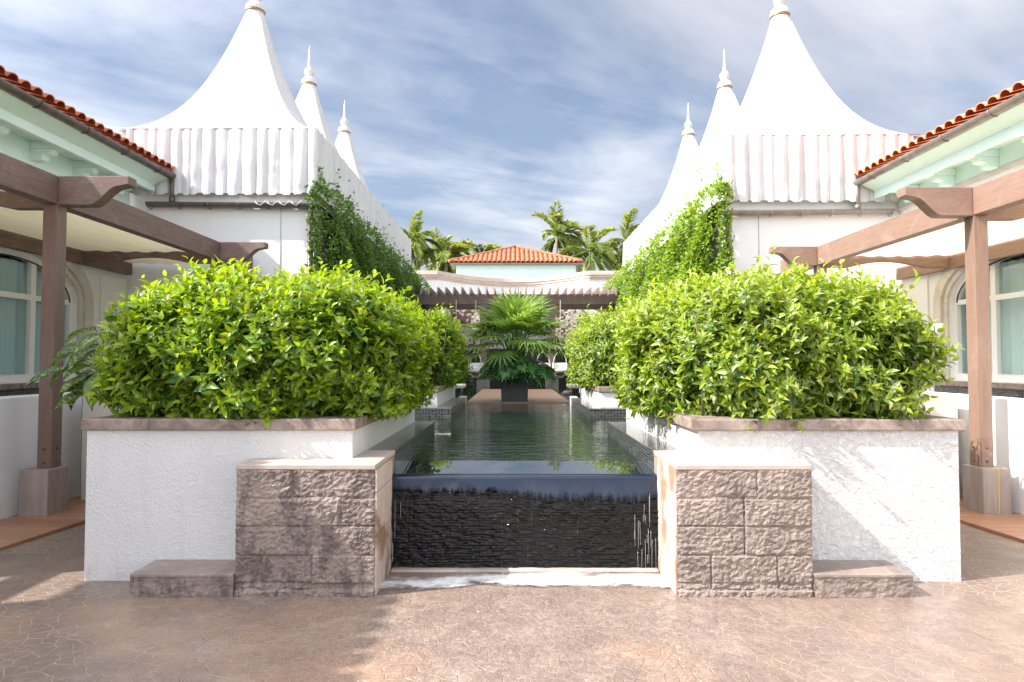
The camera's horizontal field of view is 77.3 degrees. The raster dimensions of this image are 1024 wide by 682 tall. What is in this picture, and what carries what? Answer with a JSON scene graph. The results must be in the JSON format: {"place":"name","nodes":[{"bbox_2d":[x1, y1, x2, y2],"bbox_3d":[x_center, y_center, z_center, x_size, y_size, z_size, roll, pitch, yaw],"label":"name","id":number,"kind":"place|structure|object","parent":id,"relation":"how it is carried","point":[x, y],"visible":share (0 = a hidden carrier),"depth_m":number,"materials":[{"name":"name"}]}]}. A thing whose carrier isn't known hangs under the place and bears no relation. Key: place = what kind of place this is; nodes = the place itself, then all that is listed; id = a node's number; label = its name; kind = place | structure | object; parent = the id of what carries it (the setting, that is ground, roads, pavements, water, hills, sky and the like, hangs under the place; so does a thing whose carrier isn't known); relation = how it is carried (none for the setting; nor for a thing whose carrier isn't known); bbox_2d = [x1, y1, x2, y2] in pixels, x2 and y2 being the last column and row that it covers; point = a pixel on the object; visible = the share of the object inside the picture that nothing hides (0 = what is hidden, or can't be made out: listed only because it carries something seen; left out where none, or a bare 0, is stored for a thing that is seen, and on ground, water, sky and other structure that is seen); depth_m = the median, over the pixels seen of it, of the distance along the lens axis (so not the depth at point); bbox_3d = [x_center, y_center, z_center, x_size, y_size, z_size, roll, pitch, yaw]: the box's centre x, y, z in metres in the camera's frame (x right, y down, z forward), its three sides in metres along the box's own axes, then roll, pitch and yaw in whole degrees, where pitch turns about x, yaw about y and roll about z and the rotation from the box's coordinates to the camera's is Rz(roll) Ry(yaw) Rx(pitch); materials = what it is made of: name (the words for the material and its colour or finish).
{"place":"outdoors","nodes":[
{"label":"outdoors","id":0,"kind":"place"},
{"bbox_2d":[0,523,1023,681],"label":"paving","id":1,"kind":"structure","parent":0,"point":[61,620],"depth_m":3.80,"materials":[{"name":"beige stone"}]},
{"bbox_2d":[0,392,81,518],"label":"garden wall","id":2,"kind":"structure","parent":1,"relation":"on","point":[18,431],"depth_m":6.71,"materials":[{"name":"white paint"}]},
{"bbox_2d":[0,495,85,550],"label":"deck","id":3,"kind":"structure","parent":1,"relation":"on","point":[16,530],"depth_m":6.20,"materials":[{"name":"brown wood"}]},
{"bbox_2d":[0,152,268,515],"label":"pergola","id":4,"kind":"object","parent":3,"relation":"on","point":[56,222],"visible":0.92,"depth_m":6.78,"materials":[{"name":"brown wood"}]},
{"bbox_2d":[80,396,82,495],"bbox_3d":[0.127,1.211,7.815,10.201,1.300,0.702,0,-2,-1],"label":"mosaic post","id":5,"kind":"object","parent":1,"relation":"on","point":[81,450],"visible":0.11,"depth_m":7.38,"materials":[{"name":"glass"}]},
{"bbox_2d":[0,65,175,395],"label":"villa wing","id":6,"kind":"structure","parent":1,"relation":"on","point":[42,130],"depth_m":9.63,"materials":[{"name":"white paint"}]},
{"bbox_2d":[0,247,95,381],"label":"window","id":7,"kind":"structure","parent":6,"relation":"in","point":[20,282],"depth_m":9.63,"materials":[{"name":"white"}]},
{"bbox_2d":[80,395,121,499],"bbox_3d":[-4.331,1.236,7.599,1.200,1.235,0.550,0,-2,0],"label":"planter box","id":8,"kind":"object","parent":1,"relation":"on","point":[88,412],"visible":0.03,"depth_m":7.34,"materials":[{"name":"beige paint"}]},
{"bbox_2d":[130,560,235,596],"bbox_3d":[-2.256,1.674,4.522,0.705,0.156,0.330,0,-2,0],"label":"stone step","id":9,"kind":"object","parent":1,"relation":"on","point":[185,578],"visible":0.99,"depth_m":4.37,"materials":[{"name":"beige stone"}]},
{"bbox_2d":[81,409,414,580],"bbox_3d":[-2.154,1.216,6.198,2.020,1.183,3.040,0,-2,0],"label":"planter","id":10,"kind":"object","parent":1,"relation":"on","point":[161,488],"visible":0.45,"depth_m":4.71,"materials":[{"name":"white paint"}]},
{"bbox_2d":[26,323,118,410],"bbox_3d":[-3.822,0.270,6.237,1.334,0.941,1.401,1,-2,-26],"label":"dumb cane","id":11,"kind":"object","parent":10,"relation":"on","point":[83,348],"visible":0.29,"depth_m":5.90,"materials":[{"name":"green plant"}]},
{"bbox_2d":[85,255,440,428],"bbox_3d":[-2.218,-0.012,6.247,2.994,1.564,3.531,0,-2,0],"label":"hedge","id":12,"kind":"object","parent":10,"relation":"on","point":[238,343],"visible":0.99,"depth_m":4.89,"materials":[{"name":"green plant"}]},
{"bbox_2d":[368,421,434,471],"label":"pool curb","id":13,"kind":"structure","parent":10,"relation":"attached to","point":[406,441],"depth_m":6.05,"materials":[{"name":"grey stone"}]},
{"bbox_2d":[120,128,411,300],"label":"tented pavilion","id":14,"kind":"structure","parent":1,"relation":"on","point":[220,183],"depth_m":11.89,"materials":[{"name":"white fabric"}]},
{"bbox_2d":[113,0,308,133],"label":"tent canopy","id":15,"kind":"object","parent":14,"relation":"on","point":[245,85],"visible":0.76,"depth_m":12.97,"materials":[{"name":"white fabric"}]},
{"bbox_2d":[255,200,301,205],"bbox_3d":[-4.290,-2.535,11.731,0.870,0.119,0.071,0,-2,0],"label":"cord","id":16,"kind":"object","parent":14,"relation":"hanging from","point":[280,203],"visible":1,"depth_m":11.71,"materials":[{"name":"white fabric"}]},
{"bbox_2d":[295,45,338,153],"bbox_3d":[-5.557,-5.945,17.497,3.780,4.350,3.650,0,-2,0],"label":"tent canopy","id":17,"kind":"object","parent":14,"relation":"on","point":[308,103],"visible":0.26,"depth_m":17.23,"materials":[{"name":"white fabric"}]},
{"bbox_2d":[335,100,368,189],"bbox_3d":[-5.548,-5.824,21.145,3.780,4.350,3.650,0,-2,0],"label":"tent canopy","id":18,"kind":"object","parent":14,"relation":"on","point":[345,147],"visible":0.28,"depth_m":20.90,"materials":[{"name":"white fabric"}]},
{"bbox_2d":[304,162,429,315],"bbox_3d":[-3.376,-0.719,17.929,0.862,5.434,12.731,0,-2,0],"label":"wall vine","id":19,"kind":"object","parent":14,"relation":"attached to","point":[360,250],"depth_m":12.95,"materials":[{"name":"green plant"}]},
{"bbox_2d":[234,450,394,596],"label":"stone pier","id":20,"kind":"structure","parent":1,"relation":"on","point":[317,527],"depth_m":4.40,"materials":[{"name":"beige stone"}]},
{"bbox_2d":[421,384,456,406],"bbox_3d":[-2.155,1.388,11.766,1.990,1.210,3.260,0,-2,0],"label":"planter","id":21,"kind":"object","parent":1,"relation":"on","point":[443,394],"visible":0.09,"depth_m":10.83,"materials":[{"name":"white paint"}]},
{"bbox_2d":[415,398,465,416],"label":"pool curb","id":22,"kind":"structure","parent":21,"relation":"attached to","point":[451,407],"depth_m":9.95,"materials":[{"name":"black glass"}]},
{"bbox_2d":[414,302,473,388],"bbox_3d":[-2.126,0.061,11.791,2.787,1.716,3.852,0,-2,0],"label":"hedge","id":23,"kind":"object","parent":21,"relation":"on","point":[451,368],"visible":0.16,"depth_m":11.06,"materials":[{"name":"green plant"}]},
{"bbox_2d":[391,461,658,568],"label":"cascade wall","id":24,"kind":"structure","parent":1,"relation":"on","point":[524,514],"depth_m":4.94,"materials":[{"name":"black stone"}]},
{"bbox_2d":[391,567,658,572],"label":"cascade sill","id":25,"kind":"structure","parent":1,"relation":"on","point":[515,570],"depth_m":4.86,"materials":[{"name":"white stone"}]},
{"bbox_2d":[379,572,670,587],"bbox_3d":[0.096,1.728,4.525,2.170,0.023,0.660,0,-2,0],"label":"foam","id":26,"kind":"object","parent":1,"relation":"on","point":[552,578],"visible":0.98,"depth_m":4.63,"materials":[{"name":"white"}]},
{"bbox_2d":[580,385,621,406],"bbox_3d":[2.360,1.387,11.754,1.940,1.210,3.260,0,-2,0],"label":"planter","id":27,"kind":"object","parent":1,"relation":"on","point":[602,396],"visible":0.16,"depth_m":10.18,"materials":[{"name":"white paint"}]},
{"bbox_2d":[571,398,625,433],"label":"pool curb","id":28,"kind":"structure","parent":27,"relation":"attached to","point":[587,408],"depth_m":9.87,"materials":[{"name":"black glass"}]},
{"bbox_2d":[563,298,642,391],"bbox_3d":[2.330,0.088,11.788,2.766,1.659,3.871,0,-2,0],"label":"hedge","id":29,"kind":"object","parent":27,"relation":"on","point":[590,345],"visible":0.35,"depth_m":10.70,"materials":[{"name":"green plant"}]},
{"bbox_2d":[654,450,812,596],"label":"stone pier","id":30,"kind":"structure","parent":1,"relation":"on","point":[734,527],"depth_m":4.39,"materials":[{"name":"beige stone"}]},
{"bbox_2d":[622,134,919,298],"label":"tented pavilion","id":31,"kind":"structure","parent":1,"relation":"on","point":[796,190],"depth_m":11.86,"materials":[{"name":"white fabric"}]},
{"bbox_2d":[602,149,735,314],"bbox_3d":[3.683,-0.697,17.923,0.875,5.391,12.732,0,-2,0],"label":"wall vine","id":32,"kind":"object","parent":31,"relation":"attached to","point":[677,253],"depth_m":13.06,"materials":[{"name":"green plant"}]},
{"bbox_2d":[659,103,698,203],"bbox_3d":[5.812,-5.697,21.037,3.660,4.350,3.620,0,-2,0],"label":"tent canopy","id":33,"kind":"object","parent":31,"relation":"on","point":[688,151],"visible":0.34,"depth_m":20.75,"materials":[{"name":"white fabric"}]},
{"bbox_2d":[689,49,739,170],"bbox_3d":[5.803,-5.818,17.419,3.660,4.350,3.620,0,-2,0],"label":"tent canopy","id":34,"kind":"object","parent":31,"relation":"on","point":[726,108],"visible":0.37,"depth_m":17.12,"materials":[{"name":"white fabric"}]},
{"bbox_2d":[727,0,920,139],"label":"tent canopy","id":35,"kind":"object","parent":31,"relation":"on","point":[789,91],"visible":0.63,"depth_m":12.96,"materials":[{"name":"white fabric"}]},
{"bbox_2d":[626,407,965,580],"bbox_3d":[2.328,1.215,6.187,1.995,1.183,3.060,0,-2,0],"label":"planter","id":36,"kind":"object","parent":1,"relation":"on","point":[885,489],"visible":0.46,"depth_m":4.70,"materials":[{"name":"white paint"}]},
{"bbox_2d":[607,422,678,471],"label":"pool curb","id":37,"kind":"structure","parent":36,"relation":"attached to","point":[641,444],"depth_m":6.03,"materials":[{"name":"grey stone"}]},
{"bbox_2d":[606,245,965,431],"bbox_3d":[2.318,-0.031,6.268,2.812,1.590,3.646,0,-2,0],"label":"hedge","id":38,"kind":"object","parent":36,"relation":"on","point":[766,345],"visible":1,"depth_m":4.83,"materials":[{"name":"green plant"}]},
{"bbox_2d":[812,560,912,597],"bbox_3d":[2.399,1.673,4.513,0.665,0.156,0.326,0,-2,0],"label":"stone step","id":39,"kind":"object","parent":1,"relation":"on","point":[858,578],"visible":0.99,"depth_m":4.36,"materials":[{"name":"beige stone"}]},
{"bbox_2d":[853,80,1023,397],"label":"villa wing","id":40,"kind":"structure","parent":1,"relation":"on","point":[981,143],"depth_m":9.69,"materials":[{"name":"white paint"}]},
{"bbox_2d":[931,323,942,329],"bbox_3d":[4.953,-0.158,7.589,0.279,0.102,0.086,0,-2,-4],"label":"wall lamp","id":41,"kind":"object","parent":40,"relation":"attached to","point":[939,325],"visible":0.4,"depth_m":7.56,"materials":[{"name":"white"}]},
{"bbox_2d":[933,254,1023,381],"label":"window","id":42,"kind":"structure","parent":40,"relation":"in","point":[1006,279],"depth_m":9.66,"materials":[{"name":"white"}]},
{"bbox_2d":[917,392,959,499],"bbox_3d":[4.509,1.236,7.577,1.180,1.235,0.550,0,-2,0],"label":"planter box","id":43,"kind":"object","parent":1,"relation":"on","point":[944,404],"visible":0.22,"depth_m":7.32,"materials":[{"name":"beige paint"}]},
{"bbox_2d":[926,391,1023,514],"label":"garden wall","id":44,"kind":"structure","parent":1,"relation":"on","point":[1008,430],"depth_m":6.83,"materials":[{"name":"white paint"}]},
{"bbox_2d":[959,496,1023,542],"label":"deck","id":45,"kind":"structure","parent":1,"relation":"on","point":[1010,526],"depth_m":6.28,"materials":[{"name":"brown wood"}]},
{"bbox_2d":[769,168,1023,513],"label":"pergola","id":46,"kind":"object","parent":45,"relation":"on","point":[974,231],"visible":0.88,"depth_m":6.85,"materials":[{"name":"brown wood"}]},
{"bbox_2d":[0,0,1023,272],"label":"sky","id":47,"kind":"structure","parent":0,"point":[476,116],"materials":[{"name":"blue"}]},
{"bbox_2d":[463,387,579,401],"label":"pond water","id":48,"kind":"structure","parent":0,"point":[560,390],"depth_m":20.01,"materials":[{"name":"liquid"}]},
{"bbox_2d":[455,384,465,397],"bbox_3d":[-1.321,1.293,15.669,0.320,0.460,1.000,0,-2,0],"label":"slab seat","id":49,"kind":"object","parent":48,"relation":"on","point":[459,390],"visible":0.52,"depth_m":15.23,"materials":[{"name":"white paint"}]},
{"bbox_2d":[457,371,476,393],"bbox_3d":[-1.510,1.144,18.190,1.013,0.865,0.853,0,-2,0],"label":"shrub","id":50,"kind":"object","parent":48,"relation":"on","point":[467,387],"visible":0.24,"depth_m":18.09,"materials":[{"name":"green plant"}]},
{"bbox_2d":[413,287,618,388],"bbox_3d":[0.105,0.004,21.887,6.800,3.450,2.850,0,-2,0],"label":"pergola","id":51,"kind":"object","parent":48,"relation":"on","point":[580,299],"visible":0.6,"depth_m":21.01,"materials":[{"name":"brown wood"}]},
{"bbox_2d":[468,352,483,377],"bbox_3d":[-1.140,-0.058,20.131,0.500,2.442,0.470,0,-2,0],"label":"hanging chair","id":52,"kind":"object","parent":51,"relation":"hanging from","point":[476,370],"visible":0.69,"depth_m":20.06,"materials":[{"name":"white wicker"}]},
{"bbox_2d":[552,347,567,377],"bbox_3d":[1.510,-0.062,20.024,0.500,2.442,0.470,0,-2,0],"label":"hanging chair","id":53,"kind":"object","parent":51,"relation":"hanging from","point":[560,368],"visible":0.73,"depth_m":19.97,"materials":[{"name":"white wicker"}]},
{"bbox_2d":[467,389,568,402],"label":"bridge deck","id":54,"kind":"structure","parent":48,"relation":"on","point":[534,396],"depth_m":15.03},
{"bbox_2d":[501,379,527,401],"bbox_3d":[0.054,1.027,13.713,0.589,0.512,0.560,0,-2,0],"label":"square pot","id":55,"kind":"object","parent":54,"relation":"on","point":[516,392],"visible":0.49,"depth_m":13.43,"materials":[{"name":"stone"}]},
{"bbox_2d":[461,287,571,371],"bbox_3d":[0.045,-0.258,13.709,2.498,1.991,2.510,1,-2,-34],"label":"fan palm","id":56,"kind":"object","parent":55,"relation":"in","point":[515,314],"visible":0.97,"depth_m":13.51,"materials":[{"name":"green plant"}]},
{"bbox_2d":[477,355,557,387],"bbox_3d":[0.098,0.632,13.503,1.737,0.697,1.491,0,-2,0],"label":"monstera","id":57,"kind":"object","parent":55,"relation":"in","point":[523,369],"visible":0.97,"depth_m":13.12,"materials":[{"name":"green plant"}]},
{"bbox_2d":[566,384,579,397],"bbox_3d":[1.514,1.293,15.662,0.290,0.460,1.000,0,-2,0],"label":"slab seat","id":58,"kind":"object","parent":48,"relation":"on","point":[574,390],"visible":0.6,"depth_m":15.22,"materials":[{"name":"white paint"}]},
{"bbox_2d":[404,403,642,460],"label":"pool water","id":59,"kind":"structure","parent":0,"point":[518,432],"depth_m":7.34,"materials":[{"name":"green liquid"}]},
{"bbox_2d":[569,396,577,403],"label":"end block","id":60,"kind":"structure","parent":59,"relation":"in","point":[570,397],"depth_m":13.03,"materials":[{"name":"white paint"}]},
{"label":"ground","id":61,"kind":"structure","parent":0,"visible":0},
{"bbox_2d":[400,210,442,269],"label":"coconut palm","id":62,"kind":"object","parent":61,"relation":"on","point":[418,241],"visible":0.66,"depth_m":44.34,"materials":[{"name":"green plant"}]},
{"bbox_2d":[412,227,460,272],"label":"coconut palm","id":63,"kind":"object","parent":61,"relation":"on","point":[437,255],"visible":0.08,"depth_m":47.09,"materials":[{"name":"green plant"}]},
{"bbox_2d":[414,236,477,273],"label":"coconut palm","id":64,"kind":"object","parent":61,"relation":"on","point":[441,263],"visible":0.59,"depth_m":43.82,"materials":[{"name":"green plant"}]},
{"bbox_2d":[457,237,502,253],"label":"coconut palm","id":65,"kind":"object","parent":61,"relation":"on","point":[489,247],"visible":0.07,"depth_m":46.27,"materials":[{"name":"green plant"}]},
{"bbox_2d":[448,245,583,278],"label":"tiled house","id":66,"kind":"structure","parent":61,"relation":"on","point":[514,262],"depth_m":40.57,"materials":[{"name":"orange tile"}]},
{"bbox_2d":[426,310,606,386],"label":"arched wall","id":67,"kind":"structure","parent":61,"relation":"on","point":[467,317],"depth_m":24.33,"materials":[{"name":"brown paint"}]},
{"bbox_2d":[415,270,621,293],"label":"curved wall","id":68,"kind":"structure","parent":61,"relation":"on","point":[578,281],"depth_m":26.50,"materials":[{"name":"white paint"}]},
{"bbox_2d":[530,200,587,255],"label":"coconut palm","id":69,"kind":"object","parent":61,"relation":"on","point":[560,239],"visible":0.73,"depth_m":47.01,"materials":[{"name":"green plant"}]},
{"bbox_2d":[557,224,621,272],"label":"coconut palm","id":70,"kind":"object","parent":61,"relation":"on","point":[598,254],"visible":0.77,"depth_m":43.56,"materials":[{"name":"green plant"}]},
{"bbox_2d":[606,207,639,270],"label":"coconut palm","id":71,"kind":"object","parent":61,"relation":"on","point":[627,230],"visible":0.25,"depth_m":45.16,"materials":[{"name":"green plant"}]}
]}

